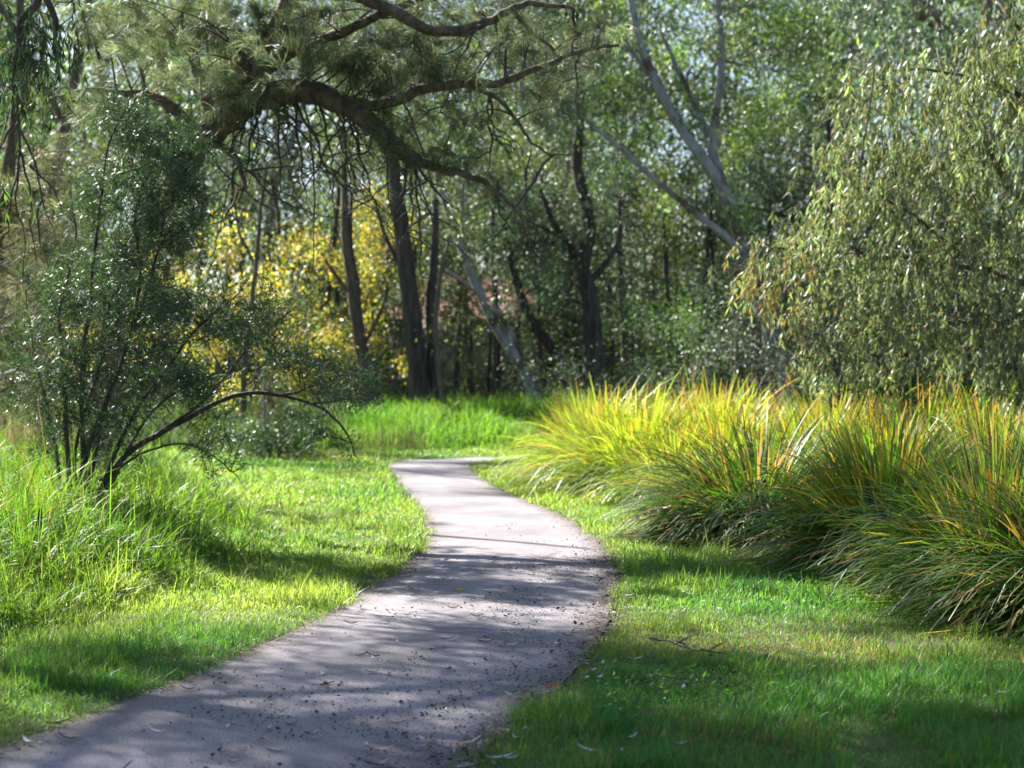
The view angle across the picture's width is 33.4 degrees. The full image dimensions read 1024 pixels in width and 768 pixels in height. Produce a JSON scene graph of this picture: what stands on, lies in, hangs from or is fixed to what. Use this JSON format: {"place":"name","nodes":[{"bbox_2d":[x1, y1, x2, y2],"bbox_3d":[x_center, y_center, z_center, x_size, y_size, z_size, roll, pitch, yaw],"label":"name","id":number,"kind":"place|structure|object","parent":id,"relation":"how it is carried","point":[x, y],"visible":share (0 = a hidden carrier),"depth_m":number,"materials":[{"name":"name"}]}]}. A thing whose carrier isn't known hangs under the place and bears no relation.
{"place":"outdoors","nodes":[
{"label":"outdoors","id":0,"kind":"place"},
{"bbox_2d":[37,508,42,540],"bbox_3d":[-3.658,1.210,13.201,0.053,0.512,0.042,0,0,0],"label":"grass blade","id":1,"kind":"object","parent":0,"point":[41,521],"visible":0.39,"depth_m":13.19,"materials":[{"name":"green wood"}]},
{"bbox_2d":[0,456,617,767],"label":"path","id":2,"kind":"structure","parent":0,"point":[455,495],"depth_m":9.62,"materials":[{"name":"concrete"}]},
{"bbox_2d":[55,735,81,739],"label":"fallen leaf","id":3,"kind":"object","parent":2,"relation":"on","point":[67,738],"visible":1,"depth_m":7.55,"materials":[{"name":"grey plant"}]},
{"bbox_2d":[263,745,284,749],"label":"fallen leaf","id":4,"kind":"object","parent":2,"relation":"on","point":[274,748],"visible":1,"depth_m":7.36,"materials":[{"name":"grey plant"}]},
{"bbox_2d":[302,732,324,738],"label":"fallen leaf","id":5,"kind":"object","parent":2,"relation":"on","point":[315,737],"visible":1,"depth_m":7.58,"materials":[{"name":"grey plant"}]},
{"bbox_2d":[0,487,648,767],"bbox_3d":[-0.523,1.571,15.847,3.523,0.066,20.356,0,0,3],"label":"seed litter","id":6,"kind":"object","parent":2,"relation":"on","point":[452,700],"visible":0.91,"depth_m":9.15,"materials":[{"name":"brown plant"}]},
{"bbox_2d":[364,760,384,764],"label":"brown leaf","id":7,"kind":"object","parent":2,"relation":"on","point":[372,763],"visible":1,"depth_m":7.06,"materials":[{"name":"plant"}]},
{"bbox_2d":[409,743,428,746],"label":"fallen leaf","id":8,"kind":"object","parent":2,"relation":"on","point":[419,745],"visible":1,"depth_m":7.41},
{"bbox_2d":[457,735,480,743],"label":"fallen leaf","id":9,"kind":"object","parent":2,"relation":"on","point":[471,740],"visible":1,"depth_m":7.51,"materials":[{"name":"grey plant"}]},
{"bbox_2d":[542,683,560,687],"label":"brown leaf","id":10,"kind":"object","parent":2,"relation":"on","point":[552,685],"visible":0.89,"depth_m":8.88,"materials":[{"name":"brown plant"}]},
{"bbox_2d":[0,408,1023,767],"bbox_3d":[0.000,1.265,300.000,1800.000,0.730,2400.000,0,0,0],"label":"ground","id":11,"kind":"structure","parent":0,"point":[574,676],"depth_m":10.59,"materials":[{"name":"green plant"}]},
{"bbox_2d":[0,363,75,430],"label":"thicket bush","id":12,"kind":"object","parent":11,"relation":"on","point":[3,418],"visible":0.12,"depth_m":33.19,"materials":[{"name":"green plant"}]},
{"bbox_2d":[0,0,103,277],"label":"gum tree","id":13,"kind":"object","parent":11,"relation":"on","point":[16,63],"visible":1,"depth_m":14.90,"materials":[{"name":"green plant"}]},
{"bbox_2d":[0,0,159,419],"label":"casuarina tree","id":14,"kind":"object","parent":11,"relation":"on","point":[7,165],"visible":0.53,"depth_m":23.89,"materials":[{"name":"green plant"}]},
{"bbox_2d":[0,0,162,409],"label":"gum tree","id":15,"kind":"object","parent":11,"relation":"on","point":[57,111],"visible":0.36,"depth_m":44.03,"materials":[{"name":"green plant"}]},
{"bbox_2d":[35,151,131,339],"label":"slim tree","id":16,"kind":"object","parent":11,"relation":"on","point":[108,224],"visible":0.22,"depth_m":55.58,"materials":[{"name":"green plant"}]},
{"bbox_2d":[1,196,263,410],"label":"woodland tree","id":17,"kind":"object","parent":11,"relation":"on","point":[220,245],"visible":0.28,"depth_m":46.17,"materials":[{"name":"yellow plant"}]},
{"bbox_2d":[0,393,281,634],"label":"tall grass","id":18,"kind":"structure","parent":11,"relation":"on","point":[82,522],"depth_m":14.23,"materials":[{"name":"green plant"}]},
{"bbox_2d":[110,177,202,403],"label":"slim tree","id":19,"kind":"object","parent":11,"relation":"on","point":[145,314],"visible":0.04,"depth_m":58.97,"materials":[{"name":"green plant"}]},
{"bbox_2d":[128,176,237,400],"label":"slim tree","id":20,"kind":"object","parent":11,"relation":"on","point":[184,267],"visible":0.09,"depth_m":56.93,"materials":[{"name":"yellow plant"}]},
{"bbox_2d":[0,83,385,504],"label":"wattle shrub","id":21,"kind":"object","parent":11,"relation":"on","point":[169,304],"visible":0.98,"depth_m":16.21,"materials":[{"name":"green plant"}]},
{"bbox_2d":[0,391,452,458],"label":"dry weeds","id":22,"kind":"object","parent":11,"relation":"on","point":[400,438],"visible":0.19,"depth_m":37.41,"materials":[{"name":"green plant"}]},
{"bbox_2d":[197,135,284,406],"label":"slim tree","id":23,"kind":"object","parent":11,"relation":"on","point":[231,199],"visible":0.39,"depth_m":54.67,"materials":[{"name":"green plant"}]},
{"bbox_2d":[203,141,320,400],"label":"slim tree","id":24,"kind":"object","parent":11,"relation":"on","point":[271,181],"visible":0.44,"depth_m":56.94,"materials":[{"name":"green plant"}]},
{"bbox_2d":[179,47,347,402],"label":"gum tree","id":25,"kind":"object","parent":11,"relation":"on","point":[291,146],"visible":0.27,"depth_m":60.11,"materials":[{"name":"green plant"}]},
{"bbox_2d":[192,387,339,459],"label":"dark shrub","id":26,"kind":"object","parent":11,"relation":"on","point":[259,433],"visible":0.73,"depth_m":35.70,"materials":[{"name":"green plant"}]},
{"bbox_2d":[184,165,358,451],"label":"sapling","id":27,"kind":"object","parent":11,"relation":"on","point":[243,384],"visible":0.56,"depth_m":40.26,"materials":[{"name":"yellow plant"}]},
{"bbox_2d":[252,350,292,458],"bbox_3d":[-4.956,0.433,35.518,1.148,2.296,0.723,0,0,43],"label":"sapling","id":28,"kind":"object","parent":11,"relation":"on","point":[265,403],"visible":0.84,"depth_m":35.49,"materials":[{"name":"green plant"}]},
{"bbox_2d":[229,337,396,404],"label":"thicket bush","id":29,"kind":"object","parent":11,"relation":"on","point":[351,362],"visible":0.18,"depth_m":49.69,"materials":[{"name":"green plant"}]},
{"bbox_2d":[241,125,436,407],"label":"woodland tree","id":30,"kind":"object","parent":11,"relation":"on","point":[361,337],"visible":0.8,"depth_m":49.29,"materials":[{"name":"yellow plant"}]},
{"bbox_2d":[42,0,636,483],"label":"casuarina tree","id":31,"kind":"object","parent":11,"relation":"on","point":[250,88],"visible":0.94,"depth_m":18.52,"materials":[{"name":"green plant"}]},
{"bbox_2d":[290,175,389,399],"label":"slim tree","id":32,"kind":"object","parent":11,"relation":"on","point":[336,297],"visible":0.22,"depth_m":57.49,"materials":[{"name":"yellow plant"}]},
{"bbox_2d":[296,125,388,400],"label":"slim tree","id":33,"kind":"object","parent":11,"relation":"on","point":[334,243],"visible":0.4,"depth_m":52.20,"materials":[{"name":"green plant"}]},
{"bbox_2d":[248,0,476,407],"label":"woodland tree","id":34,"kind":"object","parent":11,"relation":"on","point":[422,374],"visible":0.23,"depth_m":46.96,"materials":[{"name":"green plant"}]},
{"bbox_2d":[307,168,424,400],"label":"slim tree","id":35,"kind":"object","parent":11,"relation":"on","point":[373,304],"visible":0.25,"depth_m":54.95,"materials":[{"name":"yellow plant"}]},
{"bbox_2d":[0,368,831,451],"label":"bank grass","id":36,"kind":"structure","parent":11,"relation":"on","point":[492,415],"depth_m":43.58,"materials":[{"name":"green plant"}]},
{"bbox_2d":[380,181,477,403],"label":"slim tree","id":37,"kind":"object","parent":11,"relation":"on","point":[395,303],"visible":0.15,"depth_m":60.15,"materials":[{"name":"green plant"}]},
{"bbox_2d":[310,0,557,404],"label":"gum tree","id":38,"kind":"object","parent":11,"relation":"on","point":[476,288],"visible":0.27,"depth_m":50.11,"materials":[{"name":"green plant"}]},
{"bbox_2d":[414,199,489,417],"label":"sapling","id":39,"kind":"object","parent":11,"relation":"on","point":[440,367],"visible":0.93,"depth_m":46.05,"materials":[{"name":"green plant"}]},
{"bbox_2d":[411,173,511,400],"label":"slim tree","id":40,"kind":"object","parent":11,"relation":"on","point":[471,336],"visible":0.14,"depth_m":57.70,"materials":[{"name":"green plant"}]},
{"bbox_2d":[379,274,556,402],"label":"house","id":41,"kind":"structure","parent":11,"relation":"on","point":[451,360],"depth_m":62.00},
{"bbox_2d":[412,139,542,402],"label":"slim tree","id":42,"kind":"object","parent":11,"relation":"on","point":[454,377],"visible":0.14,"depth_m":56.46,"materials":[{"name":"green plant"}]},
{"bbox_2d":[404,258,551,401],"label":"thicket bush","id":43,"kind":"object","parent":11,"relation":"on","point":[467,366],"visible":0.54,"depth_m":53.90,"materials":[{"name":"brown plant"}]},
{"bbox_2d":[423,118,555,403],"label":"woodland tree","id":44,"kind":"object","parent":11,"relation":"on","point":[496,358],"visible":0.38,"depth_m":53.01,"materials":[{"name":"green plant"}]},
{"bbox_2d":[486,752,513,757],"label":"fallen leaf","id":45,"kind":"object","parent":11,"relation":"on","point":[499,756],"visible":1,"depth_m":7.11,"materials":[{"name":"grey plant"}]},
{"bbox_2d":[500,754,517,758],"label":"fallen leaf","id":46,"kind":"object","parent":11,"relation":"on","point":[509,757],"visible":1,"depth_m":7.07,"materials":[{"name":"grey plant"}]},
{"bbox_2d":[441,153,580,399],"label":"woodland tree","id":47,"kind":"object","parent":11,"relation":"on","point":[549,344],"visible":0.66,"depth_m":50.92,"materials":[{"name":"green plant"}]},
{"bbox_2d":[0,0,1023,414],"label":"woodland","id":48,"kind":"object","parent":11,"relation":"on","point":[184,102],"visible":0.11,"depth_m":67.60,"materials":[{"name":"green plant"}]},
{"bbox_2d":[461,148,566,399],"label":"slim tree","id":49,"kind":"object","parent":11,"relation":"on","point":[516,336],"visible":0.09,"depth_m":57.99,"materials":[{"name":"green plant"}]},
{"bbox_2d":[481,133,594,401],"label":"slim tree","id":50,"kind":"object","parent":11,"relation":"on","point":[541,357],"visible":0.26,"depth_m":55.32,"materials":[{"name":"green plant"}]},
{"bbox_2d":[478,22,649,350],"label":"gum tree","id":51,"kind":"object","parent":11,"relation":"on","point":[560,162],"visible":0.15,"depth_m":62.48,"materials":[{"name":"green plant"}]},
{"bbox_2d":[483,378,644,477],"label":"strappy grass clump","id":52,"kind":"object","parent":11,"relation":"on","point":[545,427],"visible":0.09,"depth_m":28.87,"materials":[{"name":"yellow plant"}]},
{"bbox_2d":[530,177,608,393],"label":"slim tree","id":53,"kind":"object","parent":11,"relation":"on","point":[566,336],"visible":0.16,"depth_m":59.63,"materials":[{"name":"green plant"}]},
{"bbox_2d":[456,0,697,401],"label":"woodland tree","id":54,"kind":"object","parent":11,"relation":"on","point":[590,321],"visible":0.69,"depth_m":50.15,"materials":[{"name":"green plant"}]},
{"bbox_2d":[484,366,686,489],"bbox_3d":[1.288,0.621,26.718,3.516,1.917,3.604,0,0,-39],"label":"strappy grass clump","id":55,"kind":"object","parent":11,"relation":"on","point":[568,428],"visible":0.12,"depth_m":26.62,"materials":[{"name":"yellow plant"}]},
{"bbox_2d":[483,336,697,409],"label":"dark shrub","id":56,"kind":"object","parent":11,"relation":"on","point":[607,377],"visible":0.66,"depth_m":45.75,"materials":[{"name":"green plant"}]},
{"bbox_2d":[540,161,645,397],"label":"slim tree","id":57,"kind":"object","parent":11,"relation":"on","point":[612,357],"visible":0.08,"depth_m":56.95,"materials":[{"name":"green plant"}]},
{"bbox_2d":[509,366,736,499],"bbox_3d":[1.706,0.644,24.541,3.599,1.878,3.579,0,0,38],"label":"strappy grass clump","id":58,"kind":"object","parent":11,"relation":"on","point":[598,449],"visible":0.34,"depth_m":24.19,"materials":[{"name":"yellow plant"}]},
{"bbox_2d":[555,111,707,400],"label":"woodland tree","id":59,"kind":"object","parent":11,"relation":"on","point":[632,337],"visible":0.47,"depth_m":53.20,"materials":[{"name":"green plant"}]},
{"bbox_2d":[491,38,793,411],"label":"gum tree","id":60,"kind":"object","parent":11,"relation":"on","point":[721,233],"visible":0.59,"depth_m":43.97,"materials":[{"name":"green plant"}]},
{"bbox_2d":[573,408,728,507],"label":"strappy grass clump","id":61,"kind":"object","parent":11,"relation":"on","point":[636,459],"visible":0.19,"depth_m":22.31,"materials":[{"name":"green plant"}]},
{"bbox_2d":[605,143,709,396],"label":"slim tree","id":62,"kind":"object","parent":11,"relation":"on","point":[660,272],"visible":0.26,"depth_m":58.00,"materials":[{"name":"green plant"}]},
{"bbox_2d":[616,152,703,402],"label":"slim tree","id":63,"kind":"object","parent":11,"relation":"on","point":[666,265],"visible":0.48,"depth_m":53.96,"materials":[{"name":"green plant"}]},
{"bbox_2d":[649,634,695,647],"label":"fallen twig","id":64,"kind":"object","parent":11,"relation":"on","point":[659,640],"visible":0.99,"depth_m":10.20,"materials":[{"name":"wood"}]},
{"bbox_2d":[583,359,771,420],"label":"strappy grass clump","id":65,"kind":"object","parent":11,"relation":"on","point":[673,396],"visible":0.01,"depth_m":27.77,"materials":[{"name":"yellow plant"}]},
{"bbox_2d":[604,268,767,406],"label":"wattle shrub","id":66,"kind":"object","parent":11,"relation":"on","point":[693,331],"visible":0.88,"depth_m":36.65,"materials":[{"name":"green plant"}]},
{"bbox_2d":[615,418,775,521],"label":"strappy grass clump","id":67,"kind":"object","parent":11,"relation":"on","point":[692,455],"visible":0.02,"depth_m":20.32,"materials":[{"name":"green plant"}]},
{"bbox_2d":[590,359,809,464],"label":"strappy grass clump","id":68,"kind":"object","parent":11,"relation":"on","point":[704,399],"visible":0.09,"depth_m":24.30,"materials":[{"name":"yellow plant"}]},
{"bbox_2d":[674,639,726,654],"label":"fallen twig","id":69,"kind":"object","parent":11,"relation":"on","point":[683,643],"visible":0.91,"depth_m":9.87,"materials":[{"name":"brown wood"}]},
{"bbox_2d":[645,185,760,389],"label":"slim tree","id":70,"kind":"object","parent":11,"relation":"on","point":[712,251],"visible":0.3,"depth_m":61.34,"materials":[{"name":"green plant"}]},
{"bbox_2d":[549,0,863,405],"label":"gum tree","id":71,"kind":"object","parent":11,"relation":"on","point":[710,164],"visible":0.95,"depth_m":48.49,"materials":[{"name":"green plant"}]},
{"bbox_2d":[661,125,753,396],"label":"slim tree","id":72,"kind":"object","parent":11,"relation":"on","point":[708,233],"visible":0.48,"depth_m":56.98,"materials":[{"name":"green plant"}]},
{"bbox_2d":[606,379,822,498],"bbox_3d":[2.819,0.678,22.524,3.254,1.784,3.227,0,0,0],"label":"strappy grass clump","id":73,"kind":"object","parent":11,"relation":"on","point":[724,433],"visible":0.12,"depth_m":22.35,"materials":[{"name":"yellow plant"}]},
{"bbox_2d":[638,299,827,409],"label":"broadleaf shrub","id":74,"kind":"object","parent":11,"relation":"on","point":[737,350],"visible":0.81,"depth_m":34.96,"materials":[{"name":"green plant"}]},
{"bbox_2d":[595,391,884,549],"bbox_3d":[2.392,0.793,17.303,3.255,1.598,3.172,0,0,0],"label":"strappy grass clump","id":75,"kind":"object","parent":11,"relation":"on","point":[694,509],"visible":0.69,"depth_m":17.03,"materials":[{"name":"green plant"}]},
{"bbox_2d":[475,559,1023,726],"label":"clover weeds","id":76,"kind":"object","parent":11,"relation":"on","point":[683,672],"visible":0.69,"depth_m":9.00,"materials":[{"name":"green plant"}]},
{"bbox_2d":[684,378,832,427],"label":"strappy grass clump","id":77,"kind":"object","parent":11,"relation":"on","point":[765,404],"visible":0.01,"depth_m":25.95,"materials":[{"name":"yellow plant"}]},
{"bbox_2d":[719,151,812,400],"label":"slim tree","id":78,"kind":"object","parent":11,"relation":"on","point":[769,203],"visible":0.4,"depth_m":57.91,"materials":[{"name":"green plant"}]},
{"bbox_2d":[660,211,900,415],"bbox_3d":[6.482,-1.140,38.823,6.252,5.562,4.302,0,0,0],"label":"dark shrub","id":79,"kind":"object","parent":11,"relation":"on","point":[725,285],"visible":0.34,"depth_m":38.95,"materials":[{"name":"green plant"}]},
{"bbox_2d":[675,377,910,479],"bbox_3d":[3.515,0.683,19.932,3.415,1.694,3.295,0,0,0],"label":"strappy grass clump","id":80,"kind":"object","parent":11,"relation":"on","point":[778,437],"visible":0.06,"depth_m":19.73,"materials":[{"name":"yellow plant"}]},
{"bbox_2d":[682,0,934,414],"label":"woodland tree","id":81,"kind":"object","parent":11,"relation":"on","point":[827,137],"visible":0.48,"depth_m":56.55,"materials":[{"name":"green plant"}]},
{"bbox_2d":[709,368,938,451],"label":"strappy grass clump","id":82,"kind":"object","parent":11,"relation":"on","point":[819,405],"visible":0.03,"depth_m":22.23,"materials":[{"name":"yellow plant"}]},
{"bbox_2d":[700,401,1021,577],"bbox_3d":[3.107,0.853,14.928,3.121,1.460,3.236,0,0,0],"label":"strappy grass clump","id":83,"kind":"object","parent":11,"relation":"on","point":[871,469],"visible":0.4,"depth_m":14.70,"materials":[{"name":"green plant"}]},
{"bbox_2d":[727,388,1000,542],"bbox_3d":[3.633,0.790,17.151,3.222,1.550,3.191,0,0,0],"label":"strappy grass clump","id":84,"kind":"object","parent":11,"relation":"on","point":[870,441],"visible":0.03,"depth_m":17.04,"materials":[{"name":"green plant"}]},
{"bbox_2d":[707,0,1023,417],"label":"gum tree","id":85,"kind":"object","parent":11,"relation":"on","point":[981,75],"visible":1,"depth_m":20.64,"materials":[{"name":"green plant"}]},
{"bbox_2d":[763,366,1022,453],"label":"strappy grass clump","id":86,"kind":"object","parent":11,"relation":"on","point":[910,409],"visible":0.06,"depth_m":18.95,"materials":[{"name":"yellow plant"}]},
{"bbox_2d":[779,400,1023,600],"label":"strappy grass clump","id":87,"kind":"object","parent":11,"relation":"on","point":[995,454],"visible":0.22,"depth_m":13.15,"materials":[{"name":"green plant"}]},
{"bbox_2d":[806,0,1023,143],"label":"gum tree","id":88,"kind":"object","parent":11,"relation":"on","point":[933,18],"visible":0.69,"depth_m":39.68,"materials":[{"name":"green plant"}]},
{"bbox_2d":[823,431,1023,619],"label":"strappy grass clump","id":89,"kind":"object","parent":11,"relation":"on","point":[945,524],"visible":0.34,"depth_m":12.25,"materials":[{"name":"green plant"}]},
{"bbox_2d":[836,380,1023,480],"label":"strappy grass clump","id":90,"kind":"object","parent":11,"relation":"on","point":[960,432],"visible":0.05,"depth_m":16.41,"materials":[{"name":"green plant"}]},
{"bbox_2d":[852,427,1023,643],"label":"strappy grass clump","id":91,"kind":"object","parent":11,"relation":"on","point":[1011,611],"visible":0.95,"depth_m":11.25,"materials":[{"name":"green plant"}]},
{"bbox_2d":[864,369,1023,436],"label":"strappy grass clump","id":92,"kind":"object","parent":11,"relation":"on","point":[994,406],"depth_m":21.93,"materials":[{"name":"green plant"}]},
{"bbox_2d":[877,392,1023,504],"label":"strappy grass clump","id":93,"kind":"object","parent":11,"relation":"on","point":[987,448],"visible":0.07,"depth_m":14.27,"materials":[{"name":"green plant"}]},
{"bbox_2d":[944,389,1023,440],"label":"strappy grass clump","id":94,"kind":"object","parent":11,"relation":"on","point":[1021,410],"visible":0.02,"depth_m":18.61,"materials":[{"name":"green plant"}]},
{"bbox_2d":[0,0,1023,369],"label":"sky","id":95,"kind":"structure","parent":0,"point":[691,61],"materials":[{"name":"white"}]}
]}

